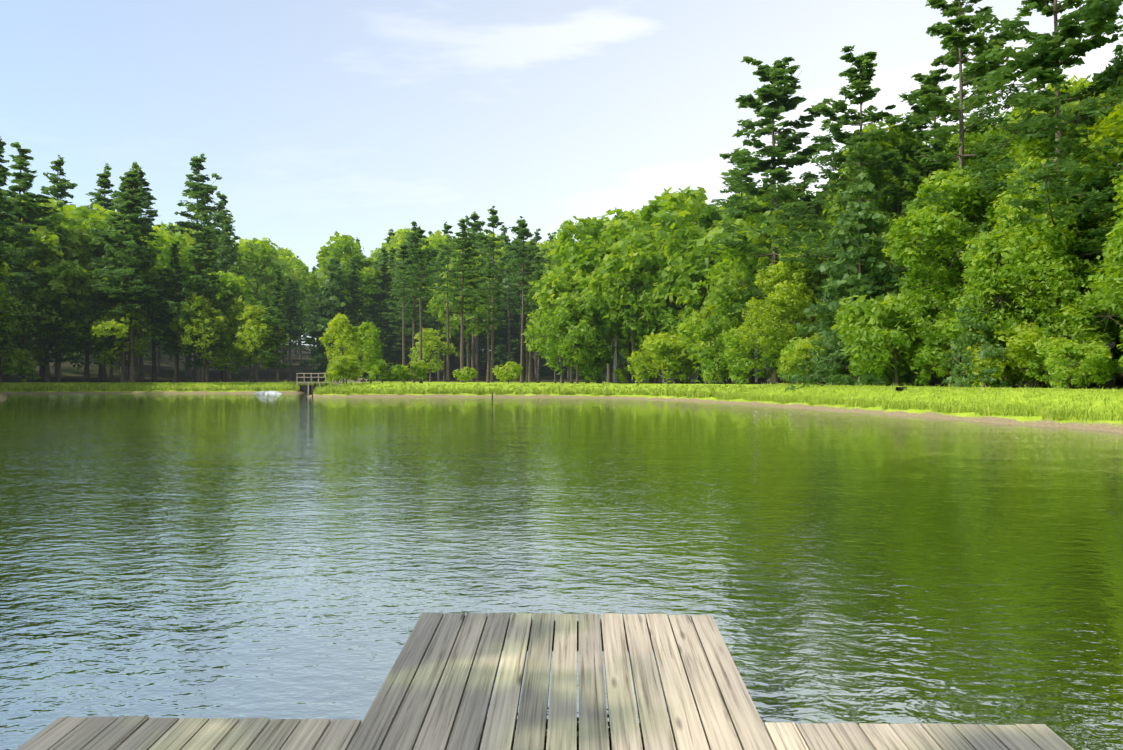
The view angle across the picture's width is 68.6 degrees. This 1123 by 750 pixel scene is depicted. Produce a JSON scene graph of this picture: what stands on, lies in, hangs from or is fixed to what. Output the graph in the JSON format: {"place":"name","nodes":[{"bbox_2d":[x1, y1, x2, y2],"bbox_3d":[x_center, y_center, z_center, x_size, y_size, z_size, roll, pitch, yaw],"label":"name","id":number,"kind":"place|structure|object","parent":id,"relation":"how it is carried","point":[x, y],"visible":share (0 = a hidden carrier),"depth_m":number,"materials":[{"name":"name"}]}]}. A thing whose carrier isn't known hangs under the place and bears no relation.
{"place":"outdoors","nodes":[
{"label":"outdoors","id":0,"kind":"place"},
{"bbox_2d":[0,393,1122,749],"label":"pond water","id":1,"kind":"structure","parent":0,"point":[228,555],"depth_m":9.84,"materials":[{"name":"green liquid"}]},
{"bbox_2d":[479,620,676,749],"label":"dock frame","id":2,"kind":"object","parent":1,"relation":"in","point":[577,650],"depth_m":5.41,"materials":[{"name":"brown wood"}]},
{"bbox_2d":[16,612,1074,749],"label":"dock deck","id":3,"kind":"structure","parent":2,"relation":"on","point":[436,690],"depth_m":4.06,"materials":[{"name":"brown wood"}]},
{"bbox_2d":[0,338,1122,432],"bbox_3d":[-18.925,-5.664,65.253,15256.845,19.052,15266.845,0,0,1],"label":"ground","id":4,"kind":"structure","parent":0,"point":[70,373],"depth_m":87.51,"materials":[{"name":"green plant"}]},
{"bbox_2d":[0,191,32,354],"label":"pine tree","id":5,"kind":"object","parent":4,"relation":"on","point":[8,281],"visible":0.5,"depth_m":92.99,"materials":[{"name":"green plant"}]},
{"bbox_2d":[0,179,38,332],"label":"pine tree","id":6,"kind":"object","parent":4,"relation":"on","point":[9,239],"visible":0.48,"depth_m":101.22,"materials":[{"name":"green plant"}]},
{"bbox_2d":[0,343,40,381],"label":"shrub","id":7,"kind":"object","parent":4,"relation":"on","point":[11,360],"visible":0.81,"depth_m":111.14,"materials":[{"name":"green plant"}]},
{"bbox_2d":[0,210,40,337],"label":"pine tree","id":8,"kind":"object","parent":4,"relation":"on","point":[4,257],"visible":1,"depth_m":83.25,"materials":[{"name":"green plant"}]},
{"bbox_2d":[0,136,53,381],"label":"pine tree","id":9,"kind":"object","parent":4,"relation":"on","point":[27,228],"visible":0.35,"depth_m":111.83,"materials":[{"name":"green plant"}]},
{"bbox_2d":[0,142,82,381],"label":"pine tree","id":10,"kind":"object","parent":4,"relation":"on","point":[35,210],"visible":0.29,"depth_m":117.10,"materials":[{"name":"green plant"}]},
{"bbox_2d":[13,197,80,378],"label":"broadleaf tree","id":11,"kind":"object","parent":4,"relation":"on","point":[64,210],"visible":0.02,"depth_m":126.34,"materials":[{"name":"green plant"}]},
{"bbox_2d":[27,226,90,381],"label":"pine tree","id":12,"kind":"object","parent":4,"relation":"on","point":[56,356],"visible":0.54,"depth_m":116.26,"materials":[{"name":"green plant"}]},
{"bbox_2d":[41,154,77,376],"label":"pine tree","id":13,"kind":"object","parent":4,"relation":"on","point":[57,191],"visible":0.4,"depth_m":131.10,"materials":[{"name":"green plant"}]},
{"bbox_2d":[7,229,116,381],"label":"broadleaf tree","id":14,"kind":"object","parent":4,"relation":"on","point":[69,269],"visible":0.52,"depth_m":114.59,"materials":[{"name":"green plant"}]},
{"bbox_2d":[12,224,156,381],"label":"broadleaf tree","id":15,"kind":"object","parent":4,"relation":"on","point":[94,241],"visible":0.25,"depth_m":117.87,"materials":[{"name":"green plant"}]},
{"bbox_2d":[83,163,117,380],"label":"pine tree","id":16,"kind":"object","parent":4,"relation":"on","point":[104,181],"visible":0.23,"depth_m":129.71,"materials":[{"name":"green plant"}]},
{"bbox_2d":[54,204,155,380],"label":"broadleaf tree","id":17,"kind":"object","parent":4,"relation":"on","point":[85,215],"visible":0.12,"depth_m":120.80,"materials":[{"name":"green plant"}]},
{"bbox_2d":[82,221,142,381],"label":"pine tree","id":18,"kind":"object","parent":4,"relation":"on","point":[102,297],"visible":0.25,"depth_m":116.22,"materials":[{"name":"green plant"}]},
{"bbox_2d":[90,301,157,381],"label":"broadleaf tree","id":19,"kind":"object","parent":4,"relation":"on","point":[106,324],"visible":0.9,"depth_m":113.68,"materials":[{"name":"green plant"}]},
{"bbox_2d":[88,168,168,381],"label":"pine tree","id":20,"kind":"object","parent":4,"relation":"on","point":[111,239],"visible":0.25,"depth_m":115.06,"materials":[{"name":"green plant"}]},
{"bbox_2d":[92,162,172,381],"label":"pine tree","id":21,"kind":"object","parent":4,"relation":"on","point":[131,226],"visible":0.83,"depth_m":113.88,"materials":[{"name":"green plant"}]},
{"bbox_2d":[87,225,217,381],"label":"broadleaf tree","id":22,"kind":"object","parent":4,"relation":"on","point":[165,245],"visible":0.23,"depth_m":120.30,"materials":[{"name":"green plant"}]},
{"bbox_2d":[133,241,189,381],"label":"pine tree","id":23,"kind":"object","parent":4,"relation":"on","point":[169,281],"visible":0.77,"depth_m":115.67,"materials":[{"name":"green plant"}]},
{"bbox_2d":[116,230,228,381],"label":"broadleaf tree","id":24,"kind":"object","parent":4,"relation":"on","point":[182,238],"visible":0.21,"depth_m":121.51,"materials":[{"name":"green plant"}]},
{"bbox_2d":[165,210,228,381],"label":"pine tree","id":25,"kind":"object","parent":4,"relation":"on","point":[197,256],"visible":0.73,"depth_m":115.16,"materials":[{"name":"green plant"}]},
{"bbox_2d":[176,261,223,382],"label":"pine tree","id":26,"kind":"object","parent":4,"relation":"on","point":[198,362],"visible":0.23,"depth_m":114.97,"materials":[{"name":"green plant"}]},
{"bbox_2d":[168,294,233,381],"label":"broadleaf tree","id":27,"kind":"object","parent":4,"relation":"on","point":[220,321],"visible":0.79,"depth_m":113.48,"materials":[{"name":"green plant"}]},
{"bbox_2d":[169,153,236,380],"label":"pine tree","id":28,"kind":"object","parent":4,"relation":"on","point":[202,190],"visible":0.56,"depth_m":138.44,"materials":[{"name":"green plant"}]},
{"bbox_2d":[186,271,264,381],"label":"broadleaf tree","id":29,"kind":"object","parent":4,"relation":"on","point":[235,285],"visible":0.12,"depth_m":122.58,"materials":[{"name":"green plant"}]},
{"bbox_2d":[209,213,249,381],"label":"pine tree","id":30,"kind":"object","parent":4,"relation":"on","point":[224,263],"visible":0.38,"depth_m":130.74,"materials":[{"name":"green plant"}]},
{"bbox_2d":[209,303,281,381],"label":"broadleaf tree","id":31,"kind":"object","parent":4,"relation":"on","point":[231,315],"visible":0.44,"depth_m":116.07,"materials":[{"name":"green plant"}]},
{"bbox_2d":[232,304,289,381],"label":"broadleaf tree","id":32,"kind":"object","parent":4,"relation":"on","point":[255,312],"visible":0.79,"depth_m":114.01,"materials":[{"name":"green plant"}]},
{"bbox_2d":[229,237,309,376],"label":"broadleaf tree","id":33,"kind":"object","parent":4,"relation":"on","point":[263,253],"visible":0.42,"depth_m":157.96,"materials":[{"name":"green plant"}]},
{"bbox_2d":[253,268,295,381],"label":"pine tree","id":34,"kind":"object","parent":4,"relation":"on","point":[275,314],"visible":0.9,"depth_m":114.93,"materials":[{"name":"green plant"}]},
{"bbox_2d":[252,254,316,363],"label":"broadleaf tree","id":35,"kind":"object","parent":4,"relation":"on","point":[296,266],"visible":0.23,"depth_m":187.06,"materials":[{"name":"green plant"}]},
{"bbox_2d":[276,275,306,378],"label":"pine tree","id":36,"kind":"object","parent":4,"relation":"on","point":[291,304],"visible":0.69,"depth_m":154.60,"materials":[{"name":"green plant"}]},
{"bbox_2d":[297,257,362,379],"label":"pine tree","id":37,"kind":"object","parent":4,"relation":"on","point":[330,299],"visible":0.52,"depth_m":150.26,"materials":[{"name":"green plant"}]},
{"bbox_2d":[319,313,362,383],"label":"broadleaf tree","id":38,"kind":"object","parent":4,"relation":"on","point":[335,326],"visible":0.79,"depth_m":96.39,"materials":[{"name":"green plant"}]},
{"bbox_2d":[323,354,362,383],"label":"shrub","id":39,"kind":"object","parent":4,"relation":"on","point":[344,365],"visible":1,"depth_m":92.18,"materials":[{"name":"green plant"}]},
{"bbox_2d":[304,231,390,350],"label":"broadleaf tree","id":40,"kind":"object","parent":4,"relation":"on","point":[340,245],"visible":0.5,"depth_m":158.43,"materials":[{"name":"green plant"}]},
{"bbox_2d":[330,256,372,360],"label":"pine tree","id":41,"kind":"object","parent":4,"relation":"on","point":[350,284],"visible":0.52,"depth_m":152.68,"materials":[{"name":"green plant"}]},
{"bbox_2d":[356,321,383,382],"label":"broadleaf tree","id":42,"kind":"object","parent":4,"relation":"on","point":[372,331],"visible":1,"depth_m":95.37,"materials":[{"name":"green plant"}]},
{"bbox_2d":[357,247,401,370],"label":"pine tree","id":43,"kind":"object","parent":4,"relation":"on","point":[383,268],"visible":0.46,"depth_m":161.98,"materials":[{"name":"green plant"}]},
{"bbox_2d":[364,359,403,382],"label":"shrub","id":44,"kind":"object","parent":4,"relation":"on","point":[373,369],"visible":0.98,"depth_m":95.28,"materials":[{"name":"green plant"}]},
{"bbox_2d":[375,260,412,365],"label":"pine tree","id":45,"kind":"object","parent":4,"relation":"on","point":[392,325],"visible":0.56,"depth_m":152.82,"materials":[{"name":"green plant"}]},
{"bbox_2d":[388,242,427,381],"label":"pine tree","id":46,"kind":"object","parent":4,"relation":"on","point":[400,254],"visible":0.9,"depth_m":114.18,"materials":[{"name":"green plant"}]},
{"bbox_2d":[394,230,436,381],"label":"pine tree","id":47,"kind":"object","parent":4,"relation":"on","point":[424,299],"visible":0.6,"depth_m":134.15,"materials":[{"name":"green plant"}]},
{"bbox_2d":[401,226,443,382],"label":"pine tree","id":48,"kind":"object","parent":4,"relation":"on","point":[427,258],"visible":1,"depth_m":99.47,"materials":[{"name":"green plant"}]},
{"bbox_2d":[407,327,455,381],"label":"broadleaf tree","id":49,"kind":"object","parent":4,"relation":"on","point":[429,338],"visible":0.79,"depth_m":123.28,"materials":[{"name":"green plant"}]},
{"bbox_2d":[429,222,467,381],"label":"pine tree","id":50,"kind":"object","parent":4,"relation":"on","point":[446,261],"visible":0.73,"depth_m":123.20,"materials":[{"name":"green plant"}]},
{"bbox_2d":[424,244,496,381],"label":"broadleaf tree","id":51,"kind":"object","parent":4,"relation":"on","point":[434,302],"visible":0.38,"depth_m":130.45,"materials":[{"name":"green plant"}]},
{"bbox_2d":[441,215,486,381],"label":"pine tree","id":52,"kind":"object","parent":4,"relation":"on","point":[463,257],"visible":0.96,"depth_m":112.04,"materials":[{"name":"green plant"}]},
{"bbox_2d":[466,262,508,382],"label":"pine tree","id":53,"kind":"object","parent":4,"relation":"on","point":[490,272],"visible":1,"depth_m":100.17,"materials":[{"name":"green plant"}]},
{"bbox_2d":[467,206,512,381],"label":"pine tree","id":54,"kind":"object","parent":4,"relation":"on","point":[494,220],"visible":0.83,"depth_m":116.78,"materials":[{"name":"green plant"}]},
{"bbox_2d":[491,253,531,378],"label":"pine tree","id":55,"kind":"object","parent":4,"relation":"on","point":[503,326],"visible":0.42,"depth_m":152.47,"materials":[{"name":"green plant"}]},
{"bbox_2d":[495,219,539,382],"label":"pine tree","id":56,"kind":"object","parent":4,"relation":"on","point":[521,256],"visible":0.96,"depth_m":107.05,"materials":[{"name":"green plant"}]},
{"bbox_2d":[484,237,552,375],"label":"pine tree","id":57,"kind":"object","parent":4,"relation":"on","point":[502,351],"visible":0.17,"depth_m":160.91,"materials":[{"name":"green plant"}]},
{"bbox_2d":[0,379,1122,421],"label":"bank grass","id":58,"kind":"structure","parent":4,"relation":"on","point":[1011,408],"depth_m":59.11,"materials":[{"name":"green plant"}]},
{"bbox_2d":[523,271,609,382],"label":"broadleaf tree","id":59,"kind":"object","parent":4,"relation":"on","point":[562,284],"visible":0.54,"depth_m":94.16,"materials":[{"name":"green plant"}]},
{"bbox_2d":[543,297,607,382],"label":"broadleaf tree","id":60,"kind":"object","parent":4,"relation":"on","point":[579,332],"visible":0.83,"depth_m":92.04,"materials":[{"name":"green plant"}]},
{"bbox_2d":[521,216,654,382],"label":"broadleaf tree","id":61,"kind":"object","parent":4,"relation":"on","point":[588,231],"visible":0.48,"depth_m":97.26,"materials":[{"name":"green plant"}]},
{"bbox_2d":[570,344,612,382],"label":"shrub","id":62,"kind":"object","parent":4,"relation":"on","point":[589,369],"visible":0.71,"depth_m":94.04,"materials":[{"name":"green plant"}]},
{"bbox_2d":[566,241,653,382],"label":"broadleaf tree","id":63,"kind":"object","parent":4,"relation":"on","point":[593,281],"visible":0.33,"depth_m":94.07,"materials":[{"name":"green plant"}]},
{"bbox_2d":[590,234,660,383],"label":"broadleaf tree","id":64,"kind":"object","parent":4,"relation":"on","point":[610,263],"visible":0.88,"depth_m":92.16,"materials":[{"name":"green plant"}]},
{"bbox_2d":[624,332,694,383],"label":"shrub","id":65,"kind":"object","parent":4,"relation":"on","point":[655,346],"visible":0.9,"depth_m":87.87,"materials":[{"name":"green plant"}]},
{"bbox_2d":[628,334,700,383],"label":"shrub","id":66,"kind":"object","parent":4,"relation":"on","point":[645,366],"visible":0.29,"depth_m":90.11,"materials":[{"name":"green plant"}]},
{"bbox_2d":[635,251,705,383],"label":"broadleaf tree","id":67,"kind":"object","parent":4,"relation":"on","point":[683,285],"visible":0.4,"depth_m":90.55,"materials":[{"name":"green plant"}]},
{"bbox_2d":[619,186,735,382],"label":"broadleaf tree","id":68,"kind":"object","parent":4,"relation":"on","point":[682,208],"visible":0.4,"depth_m":94.35,"materials":[{"name":"green plant"}]},
{"bbox_2d":[631,229,753,382],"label":"broadleaf tree","id":69,"kind":"object","parent":4,"relation":"on","point":[671,249],"visible":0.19,"depth_m":92.02,"materials":[{"name":"green plant"}]},
{"bbox_2d":[676,314,740,383],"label":"shrub","id":70,"kind":"object","parent":4,"relation":"on","point":[693,328],"visible":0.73,"depth_m":84.71,"materials":[{"name":"green plant"}]},
{"bbox_2d":[705,272,752,383],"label":"broadleaf tree","id":71,"kind":"object","parent":4,"relation":"on","point":[721,309],"visible":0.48,"depth_m":83.84,"materials":[{"name":"green plant"}]},
{"bbox_2d":[718,327,789,383],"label":"shrub","id":72,"kind":"object","parent":4,"relation":"on","point":[739,358],"visible":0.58,"depth_m":79.34,"materials":[{"name":"green plant"}]},
{"bbox_2d":[697,183,843,383],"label":"broadleaf tree","id":73,"kind":"object","parent":4,"relation":"on","point":[733,261],"visible":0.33,"depth_m":80.98,"materials":[{"name":"green plant"}]},
{"bbox_2d":[705,56,844,383],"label":"pine tree","id":74,"kind":"object","parent":4,"relation":"on","point":[779,95],"visible":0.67,"depth_m":79.21,"materials":[{"name":"green plant"}]},
{"bbox_2d":[734,246,828,384],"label":"broadleaf tree","id":75,"kind":"object","parent":4,"relation":"on","point":[799,280],"visible":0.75,"depth_m":74.55,"materials":[{"name":"green plant"}]},
{"bbox_2d":[779,333,846,384],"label":"shrub","id":76,"kind":"object","parent":4,"relation":"on","point":[799,346],"visible":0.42,"depth_m":68.59,"materials":[{"name":"green plant"}]},
{"bbox_2d":[749,45,904,376],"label":"pine tree","id":77,"kind":"object","parent":4,"relation":"on","point":[861,81],"visible":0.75,"depth_m":68.94,"materials":[{"name":"green plant"}]},
{"bbox_2d":[783,119,897,384],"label":"pine tree","id":78,"kind":"object","parent":4,"relation":"on","point":[836,164],"visible":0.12,"depth_m":77.01,"materials":[{"name":"green plant"}]},
{"bbox_2d":[781,232,914,385],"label":"pine tree","id":79,"kind":"object","parent":4,"relation":"on","point":[846,371],"visible":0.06,"depth_m":67.34,"materials":[{"name":"green plant"}]},
{"bbox_2d":[781,169,947,392],"bbox_3d":[23.492,-7.263,64.764,12.828,17.571,9.865,0,0,2],"label":"pine tree","id":80,"kind":"object","parent":4,"relation":"on","point":[858,247],"visible":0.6,"depth_m":63.59,"materials":[{"name":"green plant"}]},
{"bbox_2d":[806,121,930,383],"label":"broadleaf tree","id":81,"kind":"object","parent":4,"relation":"on","point":[891,139],"visible":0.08,"depth_m":71.48,"materials":[{"name":"green plant"}]},
{"bbox_2d":[815,158,934,383],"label":"broadleaf tree","id":82,"kind":"object","parent":4,"relation":"on","point":[891,197],"visible":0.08,"depth_m":70.70,"materials":[{"name":"green plant"}]},
{"bbox_2d":[831,288,937,385],"bbox_3d":[23.567,-2.539,60.363,8.253,7.987,6.881,0,0,-16],"label":"shrub","id":83,"kind":"object","parent":4,"relation":"on","point":[856,317],"visible":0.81,"depth_m":59.55,"materials":[{"name":"green plant"}]},
{"bbox_2d":[876,131,969,385],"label":"pine tree","id":84,"kind":"object","parent":4,"relation":"on","point":[916,178],"visible":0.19,"depth_m":66.90,"materials":[{"name":"green plant"}]},
{"bbox_2d":[874,45,996,384],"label":"pine tree","id":85,"kind":"object","parent":4,"relation":"on","point":[931,81],"visible":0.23,"depth_m":70.35,"materials":[{"name":"green plant"}]},
{"bbox_2d":[882,165,1015,384],"bbox_3d":[28.037,-6.804,59.279,12.191,15.939,8.135,0,0,-15],"label":"broadleaf tree","id":86,"kind":"object","parent":4,"relation":"on","point":[922,224],"visible":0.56,"depth_m":57.25,"materials":[{"name":"green plant"}]},
{"bbox_2d":[908,118,1011,384],"bbox_3d":[34.219,-9.635,66.062,11.854,21.743,12.129,0,0,-26],"label":"broadleaf tree","id":87,"kind":"object","parent":4,"relation":"on","point":[971,137],"visible":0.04,"depth_m":64.09,"materials":[{"name":"green plant"}]},
{"bbox_2d":[883,0,1042,386],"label":"pine tree","id":88,"kind":"object","parent":4,"relation":"on","point":[981,66],"visible":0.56,"depth_m":58.67,"materials":[{"name":"green plant"}]},
{"bbox_2d":[905,298,1020,386],"bbox_3d":[28.317,-2.122,56.819,6.607,6.972,7.924,0,0,-12],"label":"shrub","id":89,"kind":"object","parent":4,"relation":"on","point":[934,351],"visible":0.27,"depth_m":57.84,"materials":[{"name":"green plant"}]},
{"bbox_2d":[941,222,1041,387],"bbox_3d":[27.601,-4.340,53.062,5.649,11.157,7.347,0,0,20],"label":"pine tree","id":90,"kind":"object","parent":4,"relation":"on","point":[971,338],"visible":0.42,"depth_m":52.47,"materials":[{"name":"green plant"}]},
{"bbox_2d":[963,318,1047,387],"bbox_3d":[28.472,-1.233,51.757,4.656,4.830,5.584,0,0,-40],"label":"shrub","id":91,"kind":"object","parent":4,"relation":"on","point":[1023,341],"visible":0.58,"depth_m":51.08,"materials":[{"name":"green plant"}]},
{"bbox_2d":[956,182,1106,387],"bbox_3d":[29.299,-5.485,51.476,8.787,13.222,7.715,0,0,3],"label":"broadleaf tree","id":92,"kind":"object","parent":4,"relation":"on","point":[1022,261],"visible":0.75,"depth_m":50.15,"materials":[{"name":"green plant"}]},
{"bbox_2d":[965,0,1122,387],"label":"pine tree","id":93,"kind":"object","parent":4,"relation":"on","point":[1099,17],"visible":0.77,"depth_m":50.20,"materials":[{"name":"green plant"}]},
{"bbox_2d":[968,128,1122,387],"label":"broadleaf tree","id":94,"kind":"object","parent":4,"relation":"on","point":[1034,152],"visible":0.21,"depth_m":52.47,"materials":[{"name":"green plant"}]},
{"bbox_2d":[972,120,1118,385],"bbox_3d":[34.752,-8.564,57.840,10.300,19.458,10.066,0,0,-39],"label":"broadleaf tree","id":95,"kind":"object","parent":4,"relation":"on","point":[1017,144],"visible":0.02,"depth_m":56.54,"materials":[{"name":"green plant"}]},
{"bbox_2d":[985,75,1107,202],"bbox_3d":[39.679,-11.321,65.842,11.531,24.552,17.282,0,0,-13],"label":"broadleaf tree","id":96,"kind":"object","parent":4,"relation":"on","point":[1076,85],"visible":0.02,"depth_m":64.05,"materials":[{"name":"green plant"}]},
{"bbox_2d":[1023,336,1088,388],"bbox_3d":[29.453,-0.632,49.143,3.195,3.388,3.832,0,0,23],"label":"shrub","id":97,"kind":"object","parent":4,"relation":"on","point":[1033,364],"visible":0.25,"depth_m":48.86,"materials":[{"name":"green plant"}]},
{"bbox_2d":[1025,41,1122,386],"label":"pine tree","id":98,"kind":"object","parent":4,"relation":"on","point":[1117,375],"visible":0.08,"depth_m":54.62,"materials":[{"name":"green plant"}]},
{"bbox_2d":[1040,337,1117,388],"bbox_3d":[27.947,-0.531,44.404,3.673,3.109,3.062,0,0,23],"label":"shrub","id":99,"kind":"object","parent":4,"relation":"on","point":[1098,353],"visible":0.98,"depth_m":44.07,"materials":[{"name":"green plant"}]},
{"bbox_2d":[1055,175,1122,345],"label":"broadleaf tree","id":100,"kind":"object","parent":4,"relation":"on","point":[1108,297],"visible":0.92,"depth_m":45.56,"materials":[{"name":"green plant"}]},
{"bbox_2d":[1076,70,1122,268],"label":"broadleaf tree","id":101,"kind":"object","parent":4,"relation":"on","point":[1111,125],"visible":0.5,"depth_m":49.10,"materials":[{"name":"green plant"}]},
{"bbox_2d":[1077,33,1122,203],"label":"pine tree","id":102,"kind":"object","parent":4,"relation":"on","point":[1114,142],"visible":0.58,"depth_m":47.72,"materials":[{"name":"green plant"}]},
{"bbox_2d":[0,0,1122,351],"label":"sky","id":103,"kind":"structure","parent":0,"point":[364,120],"materials":[{"name":"blue"}]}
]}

